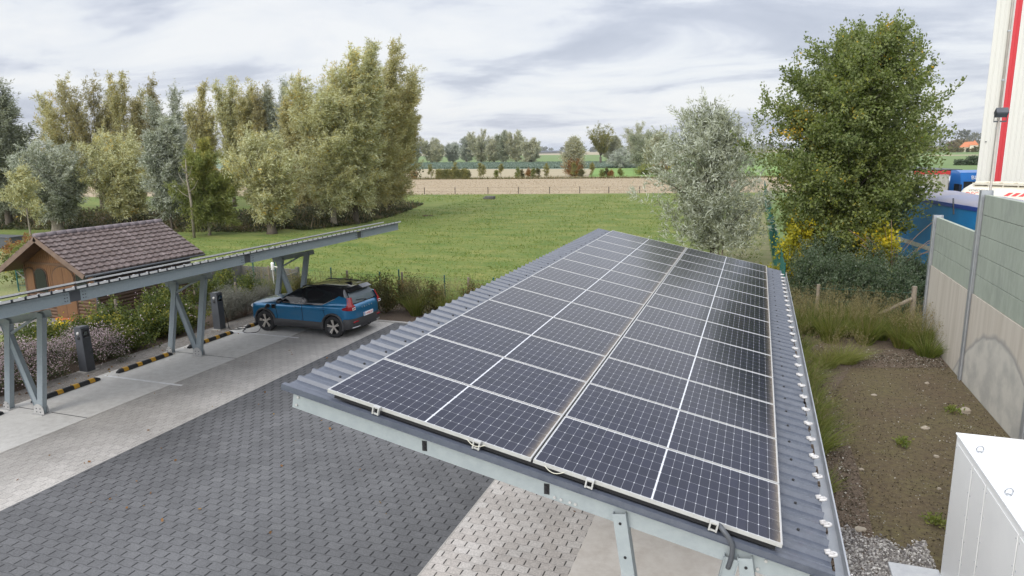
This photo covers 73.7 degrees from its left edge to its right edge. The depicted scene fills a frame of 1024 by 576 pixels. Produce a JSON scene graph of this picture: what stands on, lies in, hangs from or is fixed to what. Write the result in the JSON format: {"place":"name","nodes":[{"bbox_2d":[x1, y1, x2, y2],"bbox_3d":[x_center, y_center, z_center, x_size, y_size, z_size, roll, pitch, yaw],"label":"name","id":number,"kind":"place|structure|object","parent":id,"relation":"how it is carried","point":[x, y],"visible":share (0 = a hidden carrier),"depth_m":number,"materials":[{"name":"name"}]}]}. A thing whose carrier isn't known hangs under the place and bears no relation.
{"place":"outdoors","nodes":[
{"label":"outdoors","id":0,"kind":"place"},
{"bbox_2d":[0,249,203,342],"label":"garden lawn","id":1,"kind":"structure","parent":0,"point":[6,288],"depth_m":31.45,"materials":[{"name":"green plant"}]},
{"bbox_2d":[0,302,252,396],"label":"side bed","id":2,"kind":"object","parent":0,"point":[73,367],"depth_m":20.79,"materials":[{"name":"brown soil"}]},
{"bbox_2d":[0,314,67,344],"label":"rose shrub","id":3,"kind":"object","parent":2,"relation":"on","point":[51,328],"visible":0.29,"depth_m":20.78,"materials":[{"name":"green plant"}]},
{"bbox_2d":[0,335,76,383],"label":"aster bush","id":4,"kind":"object","parent":2,"relation":"on","point":[28,351],"visible":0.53,"depth_m":18.16,"materials":[{"name":"green plant"}]},
{"bbox_2d":[49,301,114,339],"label":"rose shrub","id":5,"kind":"object","parent":2,"relation":"on","point":[82,320],"visible":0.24,"depth_m":21.11,"materials":[{"name":"green plant"}]},
{"bbox_2d":[47,319,146,364],"bbox_3d":[-12.272,1.498,20.093,3.358,1.146,2.821,3,12,19],"label":"aster bush","id":6,"kind":"object","parent":2,"relation":"on","point":[107,346],"visible":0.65,"depth_m":19.62,"materials":[{"name":"green plant"}]},
{"bbox_2d":[81,294,141,329],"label":"rose shrub","id":7,"kind":"object","parent":2,"relation":"on","point":[108,308],"visible":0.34,"depth_m":22.64,"materials":[{"name":"green plant"}]},
{"bbox_2d":[103,303,158,334],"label":"rose shrub","id":8,"kind":"object","parent":2,"relation":"on","point":[139,319],"visible":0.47,"depth_m":21.62,"materials":[{"name":"green plant"}]},
{"bbox_2d":[101,314,161,350],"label":"rose shrub","id":9,"kind":"object","parent":2,"relation":"on","point":[145,339],"visible":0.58,"depth_m":20.80,"materials":[{"name":"green plant"}]},
{"bbox_2d":[118,292,181,331],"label":"rose shrub","id":10,"kind":"object","parent":2,"relation":"on","point":[155,308],"visible":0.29,"depth_m":22.82,"materials":[{"name":"green plant"}]},
{"bbox_2d":[138,304,195,338],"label":"rose shrub","id":11,"kind":"object","parent":2,"relation":"on","point":[162,323],"visible":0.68,"depth_m":21.97,"materials":[{"name":"green plant"}]},
{"bbox_2d":[184,272,224,307],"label":"rose shrub","id":12,"kind":"object","parent":2,"relation":"on","point":[209,289],"visible":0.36,"depth_m":26.00,"materials":[{"name":"green plant"}]},
{"bbox_2d":[206,287,251,320],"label":"lavender bush","id":13,"kind":"object","parent":2,"relation":"on","point":[228,309],"visible":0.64,"depth_m":24.28,"materials":[{"name":"grey plant"}]},
{"bbox_2d":[0,324,308,452],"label":"parking slab","id":14,"kind":"structure","parent":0,"point":[19,426],"depth_m":17.48,"materials":[{"name":"concrete"}]},
{"bbox_2d":[0,314,254,407],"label":"bed edge","id":15,"kind":"object","parent":14,"relation":"on","point":[54,385],"depth_m":19.56,"materials":[{"name":"grey concrete"}]},
{"bbox_2d":[73,325,99,373],"bbox_3d":[-11.684,1.664,18.697,0.360,1.280,0.420,3,12,19],"label":"charging station","id":16,"kind":"object","parent":15,"relation":"on","point":[85,356],"visible":1,"depth_m":18.61,"materials":[{"name":"metal"}]},
{"bbox_2d":[210,292,228,330],"bbox_3d":[-9.915,0.767,23.072,0.360,1.280,0.420,3,12,19],"label":"charging station","id":17,"kind":"object","parent":15,"relation":"on","point":[218,316],"visible":1,"depth_m":22.98,"materials":[{"name":"metal"}]},
{"bbox_2d":[0,221,400,415],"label":"solar carport","id":18,"kind":"object","parent":14,"relation":"on","point":[12,309],"visible":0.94,"depth_m":15.68,"materials":[{"name":"grey metal"}]},
{"bbox_2d":[2,210,379,228],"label":"ditch bank","id":19,"kind":"structure","parent":0,"point":[152,219],"depth_m":59.02,"materials":[{"name":"green plant"}]},
{"bbox_2d":[0,200,422,231],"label":"undergrowth","id":20,"kind":"object","parent":19,"relation":"on","point":[308,211],"visible":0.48,"depth_m":57.55,"materials":[{"name":"green plant"}]},
{"bbox_2d":[0,321,392,510],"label":"grey paving","id":21,"kind":"structure","parent":0,"point":[33,466],"depth_m":15.48,"materials":[{"name":"grey concrete"}]},
{"bbox_2d":[251,278,380,337],"bbox_3d":[-6.599,0.523,22.985,4.292,1.696,2.220,4,12,21],"label":"parked car","id":22,"kind":"object","parent":21,"relation":"on","point":[338,307],"visible":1,"depth_m":22.11,"materials":[{"name":"blue paint"}]},
{"bbox_2d":[0,323,494,575],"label":"dark paving","id":23,"kind":"structure","parent":0,"point":[314,505],"depth_m":11.49,"materials":[{"name":"grey concrete"}]},
{"bbox_2d":[1,329,495,575],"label":"paving edge","id":24,"kind":"object","parent":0,"point":[236,358],"visible":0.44,"depth_m":14.31,"materials":[{"name":"concrete"}]},
{"bbox_2d":[36,164,638,168],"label":"cabbage field","id":25,"kind":"structure","parent":0,"point":[219,167],"depth_m":243.84,"materials":[{"name":"plant"}]},
{"bbox_2d":[406,161,637,168],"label":"cabbage rows","id":26,"kind":"object","parent":25,"relation":"on","point":[507,164],"visible":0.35,"depth_m":277.12,"materials":[{"name":"green plant"}]},
{"bbox_2d":[519,137,542,161],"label":"willow tree","id":27,"kind":"object","parent":25,"relation":"on","point":[531,148],"visible":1,"depth_m":343.26,"materials":[{"name":"green plant"}]},
{"bbox_2d":[586,123,615,162],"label":"willow tree","id":28,"kind":"object","parent":25,"relation":"on","point":[602,145],"visible":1,"depth_m":304.89,"materials":[{"name":"green plant"}]},
{"bbox_2d":[606,147,634,167],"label":"silver bush","id":29,"kind":"object","parent":25,"relation":"on","point":[620,158],"visible":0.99,"depth_m":223.72,"materials":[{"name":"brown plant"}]},
{"bbox_2d":[0,192,771,318],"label":"meadow","id":30,"kind":"structure","parent":0,"point":[567,235],"depth_m":49.11,"materials":[{"name":"green plant"}]},
{"bbox_2d":[0,76,43,224],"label":"willow tree","id":31,"kind":"object","parent":30,"relation":"on","point":[11,133],"visible":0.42,"depth_m":56.68,"materials":[{"name":"green plant"}]},
{"bbox_2d":[0,157,46,236],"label":"young tree","id":32,"kind":"object","parent":30,"relation":"on","point":[22,181],"visible":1,"depth_m":49.49,"materials":[{"name":"green plant"}]},
{"bbox_2d":[0,131,98,230],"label":"willow tree","id":33,"kind":"object","parent":30,"relation":"on","point":[62,195],"visible":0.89,"depth_m":52.86,"materials":[{"name":"green plant"}]},
{"bbox_2d":[28,71,96,201],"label":"slender tree","id":34,"kind":"object","parent":30,"relation":"on","point":[50,114],"visible":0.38,"depth_m":76.56,"materials":[{"name":"green plant"}]},
{"bbox_2d":[53,71,125,206],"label":"slender tree","id":35,"kind":"object","parent":30,"relation":"on","point":[76,117],"visible":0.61,"depth_m":75.97,"materials":[{"name":"green plant"}]},
{"bbox_2d":[0,219,205,321],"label":"garden shed","id":36,"kind":"structure","parent":30,"relation":"on","point":[48,259],"depth_m":24.96,"materials":[{"name":"tile"}]},
{"bbox_2d":[52,267,78,318],"bbox_3d":[-16.102,0.179,24.613,1.020,1.877,0.020,3,12,19],"label":"door","id":37,"kind":"structure","parent":36,"relation":"in","point":[61,275],"depth_m":24.59,"materials":[{"name":"brown wood"}]},
{"bbox_2d":[58,124,152,222],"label":"willow tree","id":38,"kind":"object","parent":30,"relation":"on","point":[123,197],"visible":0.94,"depth_m":54.54,"materials":[{"name":"green plant"}]},
{"bbox_2d":[95,70,148,167],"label":"slender tree","id":39,"kind":"object","parent":30,"relation":"on","point":[116,105],"visible":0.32,"depth_m":76.12,"materials":[{"name":"green plant"}]},
{"bbox_2d":[124,73,163,207],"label":"slender tree","id":40,"kind":"object","parent":30,"relation":"on","point":[136,120],"visible":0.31,"depth_m":76.21,"materials":[{"name":"green plant"}]},
{"bbox_2d":[135,78,192,183],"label":"slender tree","id":41,"kind":"object","parent":30,"relation":"on","point":[174,101],"visible":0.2,"depth_m":76.11,"materials":[{"name":"green plant"}]},
{"bbox_2d":[136,111,194,228],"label":"willow tree","id":42,"kind":"object","parent":30,"relation":"on","point":[162,159],"visible":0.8,"depth_m":51.98,"materials":[{"name":"green plant"}]},
{"bbox_2d":[180,78,222,191],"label":"slender tree","id":43,"kind":"object","parent":30,"relation":"on","point":[197,129],"visible":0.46,"depth_m":76.59,"materials":[{"name":"green plant"}]},
{"bbox_2d":[163,136,244,234],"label":"young tree","id":44,"kind":"object","parent":30,"relation":"on","point":[218,187],"visible":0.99,"depth_m":49.69,"materials":[{"name":"green plant"}]},
{"bbox_2d":[204,75,244,206],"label":"slender tree","id":45,"kind":"object","parent":30,"relation":"on","point":[225,115],"visible":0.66,"depth_m":76.24,"materials":[{"name":"green plant"}]},
{"bbox_2d":[231,76,261,180],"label":"slender tree","id":46,"kind":"object","parent":30,"relation":"on","point":[243,108],"visible":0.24,"depth_m":75.63,"materials":[{"name":"green plant"}]},
{"bbox_2d":[195,265,299,289],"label":"hedge","id":47,"kind":"object","parent":30,"relation":"on","point":[241,268],"visible":0.21,"depth_m":30.67,"materials":[{"name":"green plant"}]},
{"bbox_2d":[215,120,311,233],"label":"willow tree","id":48,"kind":"object","parent":30,"relation":"on","point":[268,182],"visible":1,"depth_m":49.56,"materials":[{"name":"green plant"}]},
{"bbox_2d":[247,79,279,151],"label":"slender tree","id":49,"kind":"object","parent":30,"relation":"on","point":[259,117],"visible":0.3,"depth_m":75.32,"materials":[{"name":"green plant"}]},
{"bbox_2d":[259,76,292,205],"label":"slender tree","id":50,"kind":"object","parent":30,"relation":"on","point":[270,112],"visible":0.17,"depth_m":75.89,"materials":[{"name":"green plant"}]},
{"bbox_2d":[270,84,320,206],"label":"willow tree","id":51,"kind":"object","parent":30,"relation":"on","point":[290,137],"visible":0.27,"depth_m":62.57,"materials":[{"name":"green plant"}]},
{"bbox_2d":[278,55,376,224],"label":"willow tree","id":52,"kind":"object","parent":30,"relation":"on","point":[325,134],"visible":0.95,"depth_m":53.09,"materials":[{"name":"green plant"}]},
{"bbox_2d":[327,36,394,223],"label":"willow tree","id":53,"kind":"object","parent":30,"relation":"on","point":[364,80],"visible":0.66,"depth_m":54.82,"materials":[{"name":"green plant"}]},
{"bbox_2d":[358,34,428,214],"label":"willow tree","id":54,"kind":"object","parent":30,"relation":"on","point":[409,99],"visible":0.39,"depth_m":61.29,"materials":[{"name":"green plant"}]},
{"bbox_2d":[379,63,427,209],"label":"willow tree","id":55,"kind":"object","parent":30,"relation":"on","point":[412,138],"visible":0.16,"depth_m":67.31,"materials":[{"name":"green plant"}]},
{"bbox_2d":[626,87,783,259],"bbox_3d":[10.292,-5.574,34.319,8.196,8.870,7.723,-4,12,-15],"label":"silver willow","id":56,"kind":"object","parent":30,"relation":"on","point":[712,149],"visible":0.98,"depth_m":33.26,"materials":[{"name":"green plant"}]},
{"bbox_2d":[377,303,430,321],"bbox_3d":[-0.191,1.125,23.872,17.950,0.001,2.680,3,12,19],"label":"planting bed","id":57,"kind":"object","parent":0,"point":[399,315],"depth_m":24.77,"materials":[{"name":"brown soil"}]},
{"bbox_2d":[371,268,402,313],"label":"perennial clump","id":58,"kind":"object","parent":57,"relation":"on","point":[387,304],"visible":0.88,"depth_m":24.99,"materials":[{"name":"green plant"}]},
{"bbox_2d":[382,268,422,310],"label":"perennial clump","id":59,"kind":"object","parent":57,"relation":"on","point":[399,290],"visible":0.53,"depth_m":25.25,"materials":[{"name":"green plant"}]},
{"bbox_2d":[393,273,436,316],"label":"grass clump","id":60,"kind":"object","parent":57,"relation":"on","point":[415,310],"visible":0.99,"depth_m":24.53,"materials":[{"name":"green plant"}]},
{"bbox_2d":[412,273,453,313],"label":"perennial clump","id":61,"kind":"object","parent":57,"relation":"on","point":[430,304],"visible":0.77,"depth_m":24.55,"materials":[{"name":"green plant"}]},
{"bbox_2d":[95,169,767,179],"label":"dry strip","id":62,"kind":"object","parent":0,"point":[507,173],"visible":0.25,"depth_m":185.29,"materials":[{"name":"beige plant"}]},
{"bbox_2d":[557,134,587,175],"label":"willow tree","id":63,"kind":"object","parent":62,"relation":"on","point":[575,147],"visible":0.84,"depth_m":157.36,"materials":[{"name":"green plant"}]},
{"bbox_2d":[83,177,794,196],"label":"stubble field","id":64,"kind":"structure","parent":0,"point":[527,190],"depth_m":113.84,"materials":[{"name":"beige plant"}]},
{"bbox_2d":[404,174,786,179],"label":"field margin","id":65,"kind":"object","parent":64,"relation":"on","point":[548,177],"visible":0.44,"depth_m":146.79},
{"bbox_2d":[0,0,996,152],"label":"sky","id":66,"kind":"structure","parent":0,"point":[550,71],"materials":[{"name":"white"}]},
{"bbox_2d":[419,480,594,575],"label":"light paving","id":67,"kind":"structure","parent":0,"point":[504,529],"depth_m":10.38,"materials":[{"name":"grey concrete"}]},
{"bbox_2d":[38,148,978,322],"bbox_3d":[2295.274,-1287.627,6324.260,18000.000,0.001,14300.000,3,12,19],"label":"ground","id":68,"kind":"structure","parent":0,"point":[948,162],"depth_m":339.19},
{"bbox_2d":[465,128,494,161],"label":"willow tree","id":69,"kind":"object","parent":68,"relation":"on","point":[478,143],"visible":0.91,"depth_m":383.86,"materials":[{"name":"green plant"}]},
{"bbox_2d":[504,129,525,161],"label":"willow tree","id":70,"kind":"object","parent":68,"relation":"on","point":[514,150],"visible":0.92,"depth_m":366.18,"materials":[{"name":"green plant"}]},
{"bbox_2d":[764,180,785,276],"bbox_3d":[20.480,-6.218,54.597,0.067,2.015,67.134,3,12,19],"label":"windbreak fence","id":71,"kind":"object","parent":68,"relation":"on","point":[782,265],"visible":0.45,"depth_m":34.55,"materials":[{"name":"green metal"}]},
{"bbox_2d":[760,207,826,283],"bbox_3d":[11.222,-1.403,26.835,2.476,3.564,2.464,-8,13,-31],"label":"yellow shrub","id":72,"kind":"object","parent":68,"relation":"on","point":[791,240],"visible":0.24,"depth_m":26.48,"materials":[{"name":"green plant"}]},
{"bbox_2d":[782,239,840,310],"bbox_3d":[10.453,-0.503,24.524,2.384,2.626,2.782,3,12,19],"label":"hedge shrub","id":73,"kind":"object","parent":68,"relation":"on","point":[811,275],"visible":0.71,"depth_m":24.08,"materials":[{"name":"green plant"}]},
{"bbox_2d":[789,229,849,299],"bbox_3d":[11.452,-0.759,25.272,2.900,2.870,2.548,-5,12,-18],"label":"hedge shrub","id":74,"kind":"object","parent":68,"relation":"on","point":[827,250],"visible":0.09,"depth_m":25.32,"materials":[{"name":"green plant"}]},
{"bbox_2d":[729,7,966,260],"bbox_3d":[13.446,-5.117,26.537,8.778,10.927,7.673,-7,13,-27],"label":"oak tree","id":75,"kind":"object","parent":68,"relation":"on","point":[853,155],"visible":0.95,"depth_m":25.36,"materials":[{"name":"green plant"}]},
{"bbox_2d":[813,247,891,311],"bbox_3d":[11.752,-0.233,23.716,2.612,2.484,2.162,3,12,19],"label":"hedge shrub","id":76,"kind":"object","parent":68,"relation":"on","point":[850,274],"visible":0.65,"depth_m":23.43,"materials":[{"name":"green plant"}]},
{"bbox_2d":[836,234,897,295],"bbox_3d":[13.005,-0.641,25.071,2.821,2.671,2.442,-3,11,-11],"label":"hedge shrub","id":77,"kind":"object","parent":68,"relation":"on","point":[868,252],"visible":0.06,"depth_m":24.71,"materials":[{"name":"green plant"}]},
{"bbox_2d":[850,209,903,267],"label":"yellow shrub","id":78,"kind":"object","parent":68,"relation":"on","point":[887,243],"visible":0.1,"depth_m":25.16,"materials":[{"name":"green plant"}]},
{"bbox_2d":[856,253,925,318],"bbox_3d":[13.092,-0.051,23.348,2.725,2.207,2.568,-9,14,-36],"label":"hedge shrub","id":79,"kind":"object","parent":68,"relation":"on","point":[890,283],"visible":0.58,"depth_m":23.02,"materials":[{"name":"green plant"}]},
{"bbox_2d":[877,245,927,313],"bbox_3d":[14.136,-0.363,24.351,2.483,2.442,2.440,-1,11,-3],"label":"hedge shrub","id":80,"kind":"object","parent":68,"relation":"on","point":[919,268],"visible":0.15,"depth_m":23.96,"materials":[{"name":"green plant"}]},
{"bbox_2d":[922,190,1023,439],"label":"noise barrier wall","id":81,"kind":"structure","parent":68,"relation":"on","point":[974,289],"depth_m":15.72,"materials":[{"name":"concrete"}]},
{"bbox_2d":[568,515,764,575],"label":"carport slab","id":82,"kind":"structure","parent":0,"point":[597,554],"depth_m":9.84,"materials":[{"name":"grey concrete"}]},
{"bbox_2d":[281,228,849,575],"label":"solar carport","id":83,"kind":"object","parent":82,"relation":"on","point":[625,383],"visible":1,"depth_m":7.44,"materials":[{"name":"glass"}]},
{"bbox_2d":[588,166,782,176],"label":"bright field","id":84,"kind":"structure","parent":0,"point":[627,171],"depth_m":181.11,"materials":[{"name":"green plant"}]},
{"bbox_2d":[626,129,654,169],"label":"willow tree","id":85,"kind":"object","parent":84,"relation":"on","point":[636,139],"visible":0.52,"depth_m":196.67,"materials":[{"name":"green plant"}]},
{"bbox_2d":[720,196,772,268],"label":"grass path","id":86,"kind":"structure","parent":0,"point":[765,258],"depth_m":39.70,"materials":[{"name":"green plant"}]},
{"bbox_2d":[809,345,1009,572],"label":"soil","id":87,"kind":"structure","parent":0,"point":[897,464],"depth_m":13.82,"materials":[{"name":"brown soil"}]},
{"bbox_2d":[801,320,950,574],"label":"border mulch","id":88,"kind":"object","parent":87,"relation":"on","point":[887,344],"visible":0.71,"depth_m":13.73,"materials":[{"name":"brown wood"}]},
{"bbox_2d":[794,290,837,335],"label":"grass clump","id":89,"kind":"object","parent":88,"relation":"on","point":[814,314],"visible":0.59,"depth_m":21.27,"materials":[{"name":"green plant"}]},
{"bbox_2d":[805,294,860,343],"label":"grass clump","id":90,"kind":"object","parent":88,"relation":"on","point":[823,329],"visible":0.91,"depth_m":20.36,"materials":[{"name":"green plant"}]},
{"bbox_2d":[803,332,863,368],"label":"grass clump","id":91,"kind":"object","parent":88,"relation":"on","point":[834,360],"visible":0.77,"depth_m":18.14,"materials":[{"name":"green plant"}]},
{"bbox_2d":[812,375,858,432],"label":"grass clump","id":92,"kind":"object","parent":88,"relation":"on","point":[823,422],"visible":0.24,"depth_m":13.79,"materials":[{"name":"green plant"}]},
{"bbox_2d":[814,399,862,454],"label":"grass clump","id":93,"kind":"object","parent":88,"relation":"on","point":[828,442],"visible":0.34,"depth_m":12.98,"materials":[{"name":"green plant"}]},
{"bbox_2d":[815,285,880,337],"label":"grass clump","id":94,"kind":"object","parent":88,"relation":"on","point":[849,315],"visible":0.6,"depth_m":21.06,"materials":[{"name":"green plant"}]},
{"bbox_2d":[819,325,885,364],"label":"grass clump","id":95,"kind":"object","parent":88,"relation":"on","point":[853,360],"visible":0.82,"depth_m":18.47,"materials":[{"name":"green plant"}]},
{"bbox_2d":[840,295,892,345],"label":"grass clump","id":96,"kind":"object","parent":88,"relation":"on","point":[873,333],"visible":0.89,"depth_m":20.16,"materials":[{"name":"green plant"}]},
{"bbox_2d":[857,291,907,340],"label":"grass clump","id":97,"kind":"object","parent":88,"relation":"on","point":[884,337],"visible":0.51,"depth_m":20.63,"materials":[{"name":"green plant"}]},
{"bbox_2d":[840,523,935,575],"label":"gravel","id":98,"kind":"structure","parent":88,"relation":"on","point":[881,561],"depth_m":9.82,"materials":[{"name":"grey gravel"}]},
{"bbox_2d":[888,562,939,575],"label":"stone slab","id":99,"kind":"structure","parent":98,"relation":"on","point":[897,569],"depth_m":9.37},
{"bbox_2d":[875,304,932,348],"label":"grass clump","id":100,"kind":"object","parent":88,"relation":"on","point":[897,342],"visible":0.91,"depth_m":19.77,"materials":[{"name":"green plant"}]},
{"bbox_2d":[889,299,937,346],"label":"grass clump","id":101,"kind":"object","parent":88,"relation":"on","point":[924,329],"visible":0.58,"depth_m":19.98,"materials":[{"name":"green plant"}]},
{"bbox_2d":[890,314,947,357],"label":"grass clump","id":102,"kind":"object","parent":88,"relation":"on","point":[932,350],"visible":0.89,"depth_m":19.00,"materials":[{"name":"green plant"}]},
{"bbox_2d":[940,432,1023,575],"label":"equipment cabinet","id":103,"kind":"object","parent":87,"relation":"on","point":[984,533],"visible":1,"depth_m":7.83,"materials":[{"name":"metal"}]},
{"label":"yard","id":104,"kind":"structure","parent":0,"visible":0},
{"bbox_2d":[910,167,976,191],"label":"tanker lorry","id":105,"kind":"object","parent":104,"relation":"on","point":[960,180],"visible":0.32,"depth_m":52.83,"materials":[{"name":"blue paint"}]},
{"bbox_2d":[894,185,1023,267],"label":"tarpaulin trailer","id":106,"kind":"object","parent":104,"relation":"on","point":[958,207],"visible":0.12,"depth_m":27.34,"materials":[{"name":"blue plastic"}]},
{"bbox_2d":[961,181,1023,199],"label":"bulk tank trailer","id":107,"kind":"object","parent":104,"relation":"on","point":[1014,190],"visible":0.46,"depth_m":31.92,"materials":[{"name":"grey metal"}]},
{"bbox_2d":[989,107,1008,189],"bbox_3d":[14.214,-1.869,20.420,0.320,6.828,0.283,3,12,19],"label":"floodlight","id":108,"kind":"object","parent":104,"relation":"on","point":[1001,112],"visible":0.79,"depth_m":19.88,"materials":[{"name":"grey metal"}]},
{"bbox_2d":[976,0,1023,181],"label":"industrial hall","id":109,"kind":"structure","parent":104,"relation":"on","point":[1005,84],"depth_m":35.29,"materials":[{"name":"metal"}]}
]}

